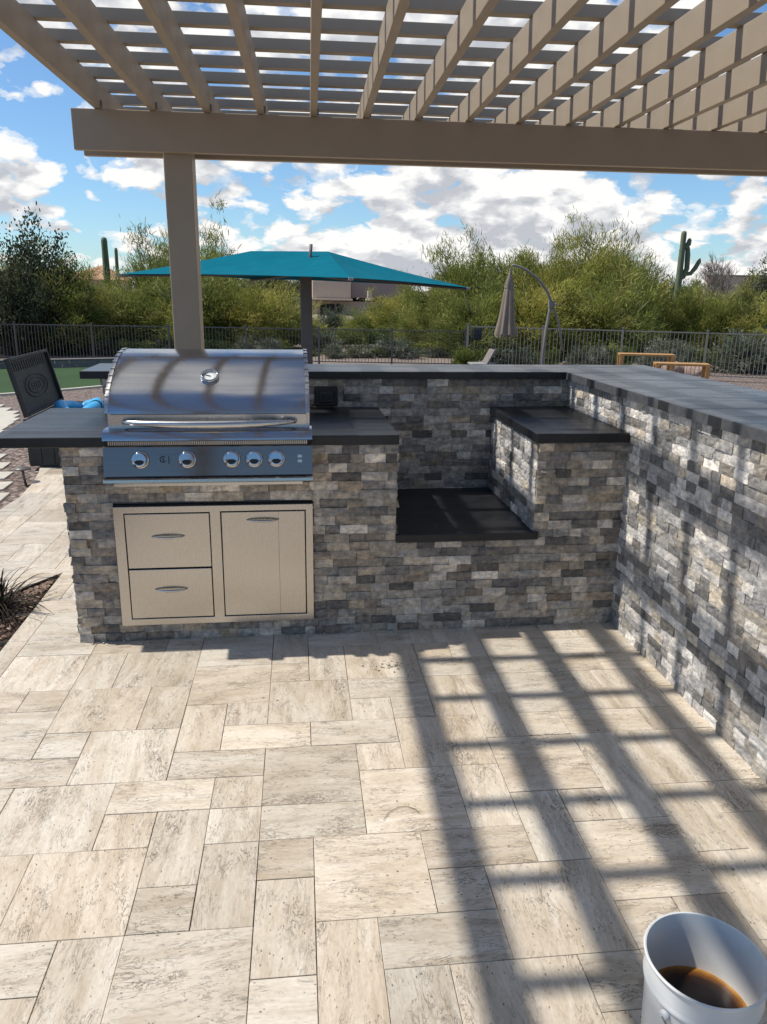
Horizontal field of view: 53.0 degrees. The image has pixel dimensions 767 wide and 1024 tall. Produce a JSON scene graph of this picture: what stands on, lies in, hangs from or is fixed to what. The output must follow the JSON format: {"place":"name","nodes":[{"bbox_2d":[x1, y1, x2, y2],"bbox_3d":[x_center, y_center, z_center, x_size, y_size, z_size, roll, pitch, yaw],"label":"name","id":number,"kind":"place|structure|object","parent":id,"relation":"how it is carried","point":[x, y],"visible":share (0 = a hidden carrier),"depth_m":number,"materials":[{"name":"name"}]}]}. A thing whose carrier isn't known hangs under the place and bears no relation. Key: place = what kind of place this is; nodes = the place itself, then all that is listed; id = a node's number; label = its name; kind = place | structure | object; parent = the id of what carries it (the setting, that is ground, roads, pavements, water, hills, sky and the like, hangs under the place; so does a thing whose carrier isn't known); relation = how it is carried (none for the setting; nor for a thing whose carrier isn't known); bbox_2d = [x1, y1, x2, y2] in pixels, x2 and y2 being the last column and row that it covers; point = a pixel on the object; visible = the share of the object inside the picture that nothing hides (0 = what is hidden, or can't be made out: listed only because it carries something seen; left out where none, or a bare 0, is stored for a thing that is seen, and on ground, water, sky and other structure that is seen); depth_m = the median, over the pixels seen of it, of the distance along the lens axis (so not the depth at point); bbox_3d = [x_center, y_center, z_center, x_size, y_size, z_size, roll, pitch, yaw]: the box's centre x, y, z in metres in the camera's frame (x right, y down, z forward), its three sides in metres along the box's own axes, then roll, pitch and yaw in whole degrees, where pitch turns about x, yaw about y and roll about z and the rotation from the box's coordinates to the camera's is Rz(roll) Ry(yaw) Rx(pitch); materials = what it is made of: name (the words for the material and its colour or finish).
{"place":"outdoors","nodes":[
{"label":"outdoors","id":0,"kind":"place"},
{"bbox_2d":[0,367,100,392],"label":"lawn","id":1,"kind":"structure","parent":0,"point":[68,377],"depth_m":19.67,"materials":[{"name":"green plant"}]},
{"bbox_2d":[53,397,103,407],"bbox_3d":[-2.845,-0.971,7.197,0.420,0.184,0.645,-1,16,-7],"label":"pool float","id":2,"kind":"object","parent":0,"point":[96,402],"visible":0.43,"depth_m":7.19,"materials":[{"name":"blue plastic"}]},
{"bbox_2d":[0,466,766,1023],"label":"patio","id":3,"kind":"structure","parent":0,"point":[606,784],"depth_m":2.26,"materials":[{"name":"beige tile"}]},
{"bbox_2d":[3,349,83,465],"bbox_3d":[-2.865,-0.984,7.017,0.694,0.911,1.099,-1,16,-7],"label":"patio chair","id":4,"kind":"object","parent":3,"relation":"on","point":[34,382],"visible":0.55,"depth_m":6.76,"materials":[{"name":"plastic"}]},
{"bbox_2d":[92,623,601,672],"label":"mortar crumbs","id":5,"kind":"object","parent":3,"relation":"on","point":[388,664],"visible":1,"depth_m":3.38,"materials":[{"name":"grey concrete"}]},
{"bbox_2d":[0,363,766,783],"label":"kitchen island","id":6,"kind":"structure","parent":3,"relation":"on","point":[628,503],"depth_m":3.42,"materials":[{"name":"stone"}]},
{"bbox_2d":[102,348,312,486],"bbox_3d":[-0.745,-0.450,3.409,0.833,0.518,0.784,-1,16,-7],"label":"gas grill","id":7,"kind":"object","parent":6,"relation":"on","point":[187,417],"visible":1,"depth_m":3.14,"materials":[{"name":"metal"}]},
{"bbox_2d":[112,501,314,625],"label":"storage drawers","id":8,"kind":"object","parent":6,"relation":"attached to","point":[191,563],"visible":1,"depth_m":3.33,"materials":[{"name":"metal"}]},
{"bbox_2d":[221,510,305,614],"bbox_3d":[-0.519,0.226,3.356,0.354,0.475,0.060,-1,16,-7],"label":"door","id":9,"kind":"structure","parent":8,"relation":"in","point":[253,542],"depth_m":3.35,"materials":[{"name":"metal"}]},
{"bbox_2d":[314,387,337,406],"bbox_3d":[-0.297,-0.596,3.979,0.122,0.100,0.053,-1,16,-7],"label":"outlet box","id":10,"kind":"object","parent":6,"relation":"attached to","point":[325,396],"visible":1,"depth_m":3.96,"materials":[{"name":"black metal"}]},
{"bbox_2d":[0,0,766,348],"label":"pergola","id":11,"kind":"object","parent":3,"relation":"on","point":[714,122],"visible":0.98,"depth_m":4.17,"materials":[{"name":"paint"}]},
{"bbox_2d":[641,912,766,1023],"bbox_3d":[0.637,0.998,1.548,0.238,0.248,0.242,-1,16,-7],"label":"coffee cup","id":12,"kind":"object","parent":3,"relation":"on","point":[698,968],"visible":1,"depth_m":1.59,"materials":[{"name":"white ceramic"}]},
{"bbox_2d":[0,288,766,508],"bbox_3d":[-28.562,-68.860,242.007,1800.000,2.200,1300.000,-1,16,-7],"label":"ground","id":13,"kind":"structure","parent":0,"point":[17,488],"depth_m":17.70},
{"bbox_2d":[0,481,13,490],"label":"stepping slab","id":14,"kind":"structure","parent":13,"relation":"on","point":[4,485],"depth_m":6.09,"materials":[{"name":"beige concrete"}]},
{"bbox_2d":[0,472,13,479],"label":"stepping slab","id":15,"kind":"structure","parent":13,"relation":"on","point":[4,475],"depth_m":6.41,"materials":[{"name":"beige concrete"}]},
{"bbox_2d":[13,466,30,485],"bbox_3d":[-2.864,-0.287,6.105,0.132,0.158,0.132,-1,16,-7],"label":"path light","id":16,"kind":"object","parent":13,"relation":"on","point":[22,469],"visible":1,"depth_m":6.08,"materials":[{"name":"metal"}]},
{"bbox_2d":[0,233,49,355],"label":"ironwood tree","id":17,"kind":"object","parent":13,"relation":"on","point":[5,315],"visible":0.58,"depth_m":25.54,"materials":[{"name":"green plant"}]},
{"bbox_2d":[0,235,57,353],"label":"palo verde tree","id":18,"kind":"object","parent":13,"relation":"on","point":[3,268],"visible":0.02,"depth_m":26.83,"materials":[{"name":"green plant"}]},
{"bbox_2d":[0,576,59,650],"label":"planting bed","id":19,"kind":"object","parent":13,"relation":"on","point":[13,629],"visible":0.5,"depth_m":3.64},
{"bbox_2d":[0,580,53,647],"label":"mulch chips","id":20,"kind":"object","parent":19,"relation":"on","point":[45,586],"visible":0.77,"depth_m":3.85,"materials":[{"name":"brown wood"}]},
{"bbox_2d":[4,575,57,599],"bbox_3d":[-2.058,0.518,3.578,0.008,0.031,1.353,8,18,24],"label":"bed edging","id":21,"kind":"object","parent":19,"relation":"on","point":[36,584],"visible":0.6,"depth_m":4.03,"materials":[{"name":"black metal"}]},
{"bbox_2d":[0,566,63,633],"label":"fountain grass","id":22,"kind":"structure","parent":19,"relation":"on","point":[3,604],"depth_m":3.72,"materials":[{"name":"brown plant"}]},
{"bbox_2d":[0,201,100,354],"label":"ironwood tree","id":23,"kind":"object","parent":13,"relation":"on","point":[35,304],"visible":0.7,"depth_m":25.85,"materials":[{"name":"green plant"}]},
{"bbox_2d":[0,385,102,395],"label":"lawn kerb","id":24,"kind":"structure","parent":13,"relation":"on","point":[63,389],"depth_m":17.89,"materials":[{"name":"grey concrete"}]},
{"bbox_2d":[0,357,114,368],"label":"retaining wall","id":25,"kind":"structure","parent":13,"relation":"on","point":[72,362],"depth_m":22.85,"materials":[{"name":"grey concrete"}]},
{"bbox_2d":[44,342,81,355],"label":"green shrub","id":26,"kind":"object","parent":13,"relation":"on","point":[61,349],"visible":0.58,"depth_m":26.66,"materials":[{"name":"green plant"}]},
{"bbox_2d":[4,250,130,354],"bbox_3d":[-11.150,-7.357,27.242,4.548,3.641,4.761,-14,22,-41],"label":"palo verde tree","id":27,"kind":"object","parent":13,"relation":"on","point":[70,308],"visible":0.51,"depth_m":26.27,"materials":[{"name":"green plant"}]},
{"bbox_2d":[71,338,105,354],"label":"desert bush","id":28,"kind":"object","parent":13,"relation":"on","point":[81,350],"visible":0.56,"depth_m":27.14,"materials":[{"name":"green plant"}]},
{"bbox_2d":[65,265,132,293],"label":"tile roof house","id":29,"kind":"structure","parent":13,"relation":"on","point":[100,275],"depth_m":61.39,"materials":[{"name":"paint"}]},
{"bbox_2d":[101,237,110,297],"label":"saguaro cactus","id":30,"kind":"object","parent":13,"relation":"on","point":[105,255],"visible":0.4,"depth_m":30.46,"materials":[{"name":"green plant"}]},
{"bbox_2d":[87,339,125,355],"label":"desert bush","id":31,"kind":"object","parent":13,"relation":"on","point":[112,348],"visible":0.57,"depth_m":27.09,"materials":[{"name":"green plant"}]},
{"bbox_2d":[67,266,161,346],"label":"palo verde tree","id":32,"kind":"object","parent":13,"relation":"on","point":[112,296],"visible":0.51,"depth_m":27.68,"materials":[{"name":"green plant"}]},
{"bbox_2d":[114,248,119,288],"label":"saguaro cactus","id":33,"kind":"object","parent":13,"relation":"on","point":[116,258],"visible":0.3,"depth_m":36.11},
{"bbox_2d":[111,338,158,355],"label":"green shrub","id":34,"kind":"object","parent":13,"relation":"on","point":[145,344],"visible":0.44,"depth_m":26.75,"materials":[{"name":"green plant"}]},
{"bbox_2d":[95,215,207,344],"bbox_3d":[-9.310,-9.193,30.902,5.230,5.305,5.422,-12,21,-38],"label":"palo verde tree","id":35,"kind":"object","parent":13,"relation":"on","point":[150,260],"visible":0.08,"depth_m":30.23,"materials":[{"name":"green plant"}]},
{"bbox_2d":[151,336,174,348],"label":"desert bush","id":36,"kind":"object","parent":13,"relation":"on","point":[162,347],"visible":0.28,"depth_m":27.66,"materials":[{"name":"green plant"}]},
{"bbox_2d":[119,244,253,348],"bbox_3d":[-7.214,-7.912,28.639,5.131,4.072,5.371,11,19,31],"label":"palo verde tree","id":37,"kind":"object","parent":13,"relation":"on","point":[211,303],"visible":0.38,"depth_m":27.93,"materials":[{"name":"green plant"}]},
{"bbox_2d":[151,190,244,298],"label":"palo verde tree","id":38,"kind":"object","parent":13,"relation":"on","point":[215,237],"visible":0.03,"depth_m":30.78,"materials":[{"name":"green plant"}]},
{"bbox_2d":[204,337,238,348],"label":"green shrub","id":39,"kind":"object","parent":13,"relation":"on","point":[215,343],"visible":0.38,"depth_m":27.11,"materials":[{"name":"green plant"}]},
{"bbox_2d":[0,322,466,363],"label":"iron fence","id":40,"kind":"object","parent":13,"relation":"on","point":[124,326],"visible":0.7,"depth_m":24.89,"materials":[{"name":"metal"}]},
{"bbox_2d":[231,334,261,348],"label":"desert bush","id":41,"kind":"object","parent":13,"relation":"on","point":[242,346],"visible":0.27,"depth_m":26.32,"materials":[{"name":"green plant"}]},
{"bbox_2d":[206,280,300,349],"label":"palo verde tree","id":42,"kind":"object","parent":13,"relation":"on","point":[260,311],"visible":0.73,"depth_m":28.11,"materials":[{"name":"green plant"}]},
{"bbox_2d":[248,335,283,348],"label":"desert bush","id":43,"kind":"object","parent":13,"relation":"on","point":[266,344],"visible":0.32,"depth_m":26.62,"materials":[{"name":"green plant"}]},
{"bbox_2d":[118,244,469,363],"bbox_3d":[-1.559,-3.117,13.238,5.276,2.801,2.988,11,19,31],"label":"shade umbrella","id":44,"kind":"object","parent":13,"relation":"on","point":[306,268],"visible":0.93,"depth_m":12.61,"materials":[{"name":"fabric"}]},
{"bbox_2d":[268,285,334,348],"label":"palo verde tree","id":45,"kind":"object","parent":13,"relation":"on","point":[314,322],"visible":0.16,"depth_m":30.60,"materials":[{"name":"green plant"}]},
{"bbox_2d":[297,327,343,352],"bbox_3d":[-2.337,-6.550,29.430,1.887,1.129,1.682,-5,17,-19],"label":"desert bush","id":46,"kind":"object","parent":13,"relation":"on","point":[330,339],"visible":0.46,"depth_m":29.35,"materials":[{"name":"green plant"}]},
{"bbox_2d":[316,342,344,358],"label":"desert bush","id":47,"kind":"object","parent":13,"relation":"on","point":[331,352],"visible":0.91,"depth_m":27.11,"materials":[{"name":"green plant"}]},
{"bbox_2d":[315,303,346,337],"bbox_3d":[-2.527,-9.406,38.000,2.560,1.881,2.282,-8,18,-27],"label":"desert bush","id":48,"kind":"object","parent":13,"relation":"on","point":[331,320],"visible":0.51,"depth_m":37.84,"materials":[{"name":"green plant"}]},
{"bbox_2d":[332,308,362,336],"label":"palo verde tree","id":49,"kind":"object","parent":13,"relation":"on","point":[345,322],"visible":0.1,"depth_m":36.07,"materials":[{"name":"green plant"}]},
{"bbox_2d":[333,326,366,347],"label":"green shrub","id":50,"kind":"object","parent":13,"relation":"on","point":[351,336],"visible":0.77,"depth_m":32.38,"materials":[{"name":"green plant"}]},
{"bbox_2d":[0,247,702,308],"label":"desert scrub","id":51,"kind":"object","parent":13,"relation":"on","point":[283,282],"visible":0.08,"depth_m":68.53,"materials":[{"name":"green plant"}]},
{"bbox_2d":[338,343,374,357],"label":"desert bush","id":52,"kind":"object","parent":13,"relation":"on","point":[352,351],"visible":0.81,"depth_m":27.48,"materials":[{"name":"green plant"}]},
{"bbox_2d":[312,281,406,313],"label":"house","id":53,"kind":"structure","parent":13,"relation":"on","point":[335,294],"depth_m":59.84,"materials":[{"name":"paint"}]},
{"bbox_2d":[320,304,334,313],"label":"window","id":54,"kind":"structure","parent":53,"relation":"in","point":[331,306],"depth_m":60.18,"materials":[{"name":"black glass"}]},
{"bbox_2d":[346,304,377,332],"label":"palo verde tree","id":55,"kind":"object","parent":13,"relation":"on","point":[366,318],"visible":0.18,"depth_m":34.98,"materials":[{"name":"green plant"}]},
{"bbox_2d":[350,322,399,347],"bbox_3d":[-0.083,-7.211,31.666,2.452,1.211,2.505,-5,17,-21],"label":"green shrub","id":56,"kind":"object","parent":13,"relation":"on","point":[371,337],"visible":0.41,"depth_m":31.33,"materials":[{"name":"green plant"}]},
{"bbox_2d":[366,345,389,356],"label":"green shrub","id":57,"kind":"object","parent":13,"relation":"on","point":[376,353],"visible":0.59,"depth_m":27.81,"materials":[{"name":"green plant"}]},
{"bbox_2d":[364,287,397,314],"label":"palo verde tree","id":58,"kind":"object","parent":13,"relation":"on","point":[375,300],"visible":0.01,"depth_m":36.72,"materials":[{"name":"green plant"}]},
{"bbox_2d":[361,284,422,332],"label":"palo verde tree","id":59,"kind":"object","parent":13,"relation":"on","point":[381,314],"visible":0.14,"depth_m":32.85,"materials":[{"name":"green plant"}]},
{"bbox_2d":[366,334,423,358],"bbox_3d":[0.511,-6.036,28.015,2.403,0.970,2.142,6,17,17],"label":"desert bush","id":60,"kind":"object","parent":13,"relation":"on","point":[402,348],"visible":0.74,"depth_m":27.67,"materials":[{"name":"green plant"}]},
{"bbox_2d":[387,295,453,352],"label":"palo verde tree","id":61,"kind":"object","parent":13,"relation":"on","point":[412,322],"visible":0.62,"depth_m":29.37,"materials":[{"name":"green plant"}]},
{"bbox_2d":[377,246,467,334],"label":"palo verde tree","id":62,"kind":"object","parent":13,"relation":"on","point":[395,317],"visible":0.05,"depth_m":31.22,"materials":[{"name":"green plant"}]},
{"bbox_2d":[419,346,450,357],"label":"desert bush","id":63,"kind":"object","parent":13,"relation":"on","point":[434,353],"visible":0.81,"depth_m":28.08,"materials":[{"name":"green plant"}]},
{"bbox_2d":[449,342,487,363],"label":"green shrub","id":64,"kind":"object","parent":13,"relation":"on","point":[464,357],"visible":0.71,"depth_m":23.21,"materials":[{"name":"green plant"}]},
{"bbox_2d":[408,232,531,350],"bbox_3d":[3.242,-8.698,30.465,4.856,4.916,4.639,11,19,33],"label":"palo verde tree","id":65,"kind":"object","parent":13,"relation":"on","point":[464,273],"visible":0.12,"depth_m":29.96,"materials":[{"name":"green plant"}]},
{"bbox_2d":[411,255,532,356],"bbox_3d":[3.267,-7.373,27.884,4.771,3.705,3.955,5,17,14],"label":"palo verde tree","id":66,"kind":"object","parent":13,"relation":"on","point":[466,313],"visible":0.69,"depth_m":27.44,"materials":[{"name":"green plant"}]},
{"bbox_2d":[468,349,495,363],"bbox_3d":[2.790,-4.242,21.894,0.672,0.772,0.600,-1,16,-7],"label":"chaise lounge","id":67,"kind":"object","parent":13,"relation":"on","point":[488,356],"visible":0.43,"depth_m":21.77,"materials":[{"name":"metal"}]},
{"bbox_2d":[486,345,518,364],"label":"desert bush","id":68,"kind":"object","parent":13,"relation":"on","point":[497,359],"visible":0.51,"depth_m":23.59,"materials":[{"name":"green plant"}]},
{"bbox_2d":[457,221,550,309],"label":"palo verde tree","id":69,"kind":"object","parent":13,"relation":"on","point":[526,264],"visible":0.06,"depth_m":31.90,"materials":[{"name":"green plant"}]},
{"bbox_2d":[503,340,546,364],"bbox_3d":[4.315,-4.781,23.724,1.534,1.060,1.367,5,17,15],"label":"desert bush","id":70,"kind":"object","parent":13,"relation":"on","point":[523,358],"visible":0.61,"depth_m":23.52,"materials":[{"name":"green plant"}]},
{"bbox_2d":[494,264,562,364],"bbox_3d":[3.398,-4.182,17.792,1.678,2.950,1.000,-1,16,-7],"label":"cantilever parasol","id":71,"kind":"object","parent":13,"relation":"on","point":[505,326],"visible":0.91,"depth_m":17.53,"materials":[{"name":"fabric"}]},
{"bbox_2d":[473,262,605,358],"bbox_3d":[5.373,-7.391,28.291,5.078,3.584,5.264,15,21,41],"label":"palo verde tree","id":72,"kind":"object","parent":13,"relation":"on","point":[533,311],"visible":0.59,"depth_m":27.44,"materials":[{"name":"green plant"}]},
{"bbox_2d":[510,228,572,290],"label":"palo verde tree","id":73,"kind":"object","parent":13,"relation":"on","point":[526,252],"visible":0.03,"depth_m":33.09,"materials":[{"name":"green plant"}]},
{"bbox_2d":[532,347,561,364],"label":"green shrub","id":74,"kind":"object","parent":13,"relation":"on","point":[551,360],"visible":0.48,"depth_m":23.87,"materials":[{"name":"green plant"}]},
{"bbox_2d":[529,204,627,327],"bbox_3d":[7.691,-9.323,30.829,4.813,6.085,5.806,-8,18,-27],"label":"palo verde tree","id":75,"kind":"object","parent":13,"relation":"on","point":[561,266],"visible":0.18,"depth_m":30.25,"materials":[{"name":"green plant"}]},
{"bbox_2d":[560,342,598,364],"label":"desert bush","id":76,"kind":"object","parent":13,"relation":"on","point":[579,359],"visible":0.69,"depth_m":24.13,"materials":[{"name":"green plant"}]},
{"bbox_2d":[586,343,612,364],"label":"desert bush","id":77,"kind":"object","parent":13,"relation":"on","point":[600,357],"visible":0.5,"depth_m":24.33,"materials":[{"name":"green plant"}]},
{"bbox_2d":[550,247,675,358],"bbox_3d":[8.369,-7.646,28.208,5.141,4.223,6.202,5,17,15],"label":"palo verde tree","id":78,"kind":"object","parent":13,"relation":"on","point":[618,312],"visible":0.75,"depth_m":27.69,"materials":[{"name":"green plant"}]},
{"bbox_2d":[466,323,766,378],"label":"iron fence","id":79,"kind":"object","parent":13,"relation":"on","point":[621,344],"visible":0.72,"depth_m":22.16,"materials":[{"name":"metal"}]},
{"bbox_2d":[472,328,481,339],"bbox_3d":[2.863,-5.437,23.476,0.260,0.360,0.138,-1,16,-7],"label":"lock box","id":80,"kind":"object","parent":79,"relation":"attached to","point":[477,333],"visible":1,"depth_m":23.41,"materials":[{"name":"black metal"}]},
{"bbox_2d":[560,212,674,305],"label":"palo verde tree","id":81,"kind":"object","parent":13,"relation":"on","point":[616,252],"visible":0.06,"depth_m":31.59,"materials":[{"name":"green plant"}]},
{"bbox_2d":[599,342,638,364],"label":"green shrub","id":82,"kind":"object","parent":13,"relation":"on","point":[616,351],"visible":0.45,"depth_m":24.65,"materials":[{"name":"green plant"}]},
{"bbox_2d":[588,221,672,349],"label":"palo verde tree","id":83,"kind":"object","parent":13,"relation":"on","point":[627,260],"visible":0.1,"depth_m":29.71,"materials":[{"name":"green plant"}]},
{"bbox_2d":[617,352,675,370],"bbox_3d":[5.930,-3.100,17.503,1.210,0.994,0.360,3,16,7],"label":"garden bench","id":84,"kind":"object","parent":13,"relation":"on","point":[671,358],"visible":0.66,"depth_m":17.25,"materials":[{"name":"orange wood"}]},
{"bbox_2d":[630,345,667,368],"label":"desert bush","id":85,"kind":"object","parent":13,"relation":"on","point":[649,363],"visible":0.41,"depth_m":23.99,"materials":[{"name":"green plant"}]},
{"bbox_2d":[632,333,697,364],"bbox_3d":[9.117,-5.115,24.803,2.152,1.306,2.392,-11,20,-36],"label":"desert bush","id":86,"kind":"object","parent":13,"relation":"on","point":[663,346],"visible":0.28,"depth_m":24.93,"materials":[{"name":"green plant"}]},
{"bbox_2d":[643,273,710,348],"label":"palo verde tree","id":87,"kind":"object","parent":13,"relation":"on","point":[671,307],"visible":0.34,"depth_m":31.20,"materials":[{"name":"green plant"}]},
{"bbox_2d":[661,339,698,365],"bbox_3d":[9.509,-4.901,24.250,1.195,1.165,1.340,-11,20,-35],"label":"desert bush","id":88,"kind":"object","parent":13,"relation":"on","point":[682,349],"visible":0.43,"depth_m":24.07,"materials":[{"name":"green plant"}]},
{"bbox_2d":[653,362,710,378],"bbox_3d":[6.103,-2.696,15.857,1.062,0.744,0.360,3,16,9],"label":"garden bench","id":89,"kind":"object","parent":13,"relation":"on","point":[705,372],"visible":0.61,"depth_m":15.64,"materials":[{"name":"orange wood"}]},
{"bbox_2d":[674,231,700,300],"bbox_3d":[14.451,-10.607,36.703,1.148,5.294,0.315,-1,16,-7],"label":"saguaro cactus","id":90,"kind":"object","parent":13,"relation":"on","point":[684,251],"visible":0.8,"depth_m":36.27,"materials":[{"name":"green plant"}]},
{"bbox_2d":[684,366,709,374],"bbox_3d":[9.476,-4.233,23.230,0.803,0.561,0.651,-1,16,-7],"label":"boulder","id":91,"kind":"object","parent":13,"relation":"on","point":[693,368],"visible":0.25,"depth_m":23.05,"materials":[{"name":"white stone"}]},
{"bbox_2d":[688,343,719,362],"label":"green shrub","id":92,"kind":"object","parent":13,"relation":"on","point":[699,353],"visible":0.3,"depth_m":24.47,"materials":[{"name":"green plant"}]},
{"bbox_2d":[691,252,738,301],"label":"bare tree","id":93,"kind":"object","parent":13,"relation":"on","point":[715,275],"visible":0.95,"depth_m":38.01,"materials":[{"name":"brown plant"}]},
{"bbox_2d":[665,270,766,354],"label":"palo verde tree","id":94,"kind":"object","parent":13,"relation":"on","point":[717,312],"visible":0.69,"depth_m":30.47,"materials":[{"name":"green plant"}]},
{"bbox_2d":[716,335,740,371],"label":"desert bush","id":95,"kind":"object","parent":13,"relation":"on","point":[728,354],"visible":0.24,"depth_m":24.29,"materials":[{"name":"green plant"}]},
{"bbox_2d":[698,276,766,349],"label":"palo verde tree","id":96,"kind":"object","parent":13,"relation":"on","point":[759,315],"visible":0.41,"depth_m":29.77,"materials":[{"name":"green plant"}]},
{"bbox_2d":[699,324,766,374],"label":"desert bush","id":97,"kind":"object","parent":13,"relation":"on","point":[744,354],"visible":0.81,"depth_m":23.88,"materials":[{"name":"green plant"}]},
{"bbox_2d":[703,274,766,305],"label":"beige boundary wall","id":98,"kind":"structure","parent":13,"relation":"on","point":[739,278],"depth_m":44.01,"materials":[{"name":"paint"}]},
{"bbox_2d":[734,251,766,311],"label":"ironwood tree","id":99,"kind":"object","parent":13,"relation":"on","point":[761,282],"visible":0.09,"depth_m":39.84,"materials":[{"name":"green plant"}]},
{"bbox_2d":[735,349,766,372],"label":"desert bush","id":100,"kind":"object","parent":13,"relation":"on","point":[757,368],"visible":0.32,"depth_m":24.05,"materials":[{"name":"green plant"}]},
{"bbox_2d":[0,0,766,290],"label":"sky","id":101,"kind":"structure","parent":0,"point":[381,215],"materials":[{"name":"blue"}]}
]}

